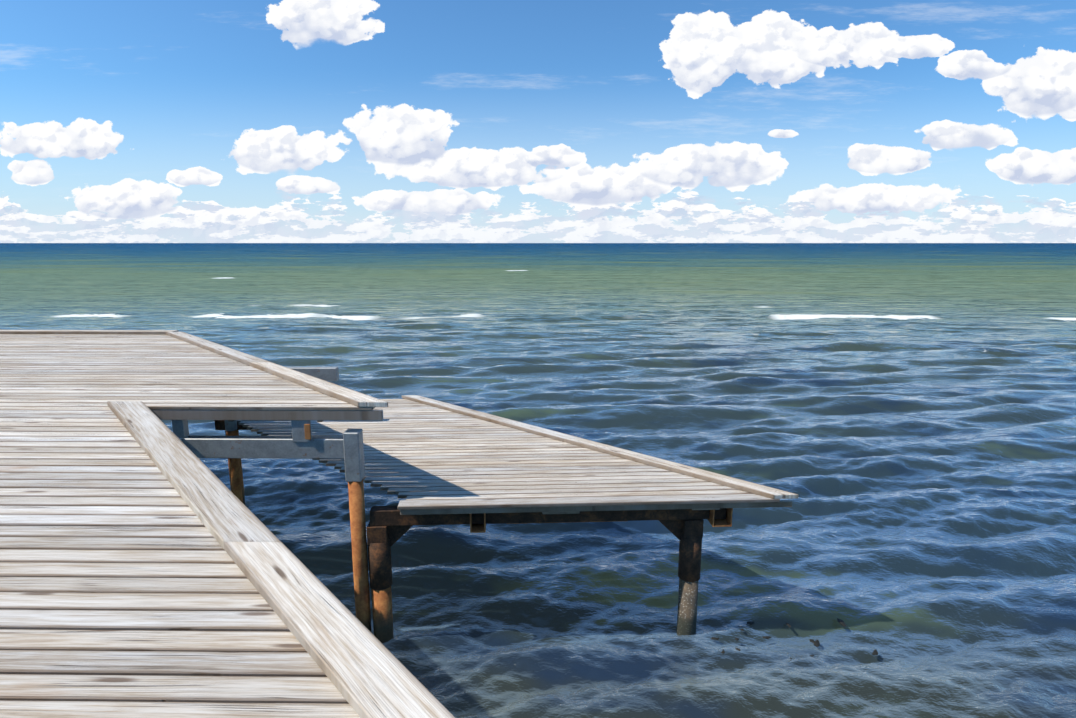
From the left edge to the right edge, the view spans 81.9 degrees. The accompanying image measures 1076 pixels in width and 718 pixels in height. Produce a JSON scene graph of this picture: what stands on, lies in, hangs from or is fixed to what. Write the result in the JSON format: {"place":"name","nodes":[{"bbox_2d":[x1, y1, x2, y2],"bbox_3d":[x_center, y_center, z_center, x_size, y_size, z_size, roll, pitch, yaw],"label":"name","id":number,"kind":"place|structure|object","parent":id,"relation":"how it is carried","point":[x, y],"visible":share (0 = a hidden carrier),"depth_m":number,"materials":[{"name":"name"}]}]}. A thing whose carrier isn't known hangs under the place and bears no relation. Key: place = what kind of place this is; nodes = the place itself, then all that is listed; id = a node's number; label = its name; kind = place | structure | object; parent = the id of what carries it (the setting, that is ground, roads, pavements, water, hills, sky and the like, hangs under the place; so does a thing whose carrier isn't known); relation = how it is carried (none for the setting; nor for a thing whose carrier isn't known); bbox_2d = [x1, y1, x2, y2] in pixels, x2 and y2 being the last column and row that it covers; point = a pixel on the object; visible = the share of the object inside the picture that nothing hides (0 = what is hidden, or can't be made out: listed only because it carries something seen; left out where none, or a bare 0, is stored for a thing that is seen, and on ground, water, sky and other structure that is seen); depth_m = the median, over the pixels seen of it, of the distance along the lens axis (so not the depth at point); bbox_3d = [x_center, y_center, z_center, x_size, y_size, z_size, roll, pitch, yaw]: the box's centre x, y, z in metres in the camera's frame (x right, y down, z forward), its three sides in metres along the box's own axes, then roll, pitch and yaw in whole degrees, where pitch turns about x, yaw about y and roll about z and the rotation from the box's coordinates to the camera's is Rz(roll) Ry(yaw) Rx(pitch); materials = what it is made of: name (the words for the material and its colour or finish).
{"place":"outdoors","nodes":[
{"label":"outdoors","id":0,"kind":"place"},
{"bbox_2d":[0,243,1075,717],"bbox_3d":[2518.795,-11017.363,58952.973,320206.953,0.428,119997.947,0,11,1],"label":"sea water","id":1,"kind":"structure","parent":0,"point":[898,419],"depth_m":11.90,"materials":[{"name":"blue liquid"}]},
{"bbox_2d":[214,395,797,642],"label":"bathing platform","id":2,"kind":"structure","parent":1,"relation":"in","point":[434,462],"depth_m":6.07,"materials":[{"name":"grey wood"}]},
{"bbox_2d":[711,618,877,658],"bbox_3d":[2.396,2.679,5.934,1.501,0.022,0.578,-1,11,-3],"label":"floating seaweed","id":3,"kind":"object","parent":1,"relation":"on","point":[816,643],"visible":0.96,"depth_m":5.93,"materials":[{"name":"black"}]},
{"bbox_2d":[0,0,1075,242],"label":"sky","id":4,"kind":"structure","parent":0,"point":[122,121],"materials":[{"name":"blue"}]},
{"label":"sea bed","id":5,"kind":"structure","parent":0,"visible":0},
{"bbox_2d":[0,330,454,717],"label":"pier deck","id":6,"kind":"structure","parent":5,"relation":"on","point":[152,565],"depth_m":2.93,"materials":[{"name":"grey wood"}]}
]}

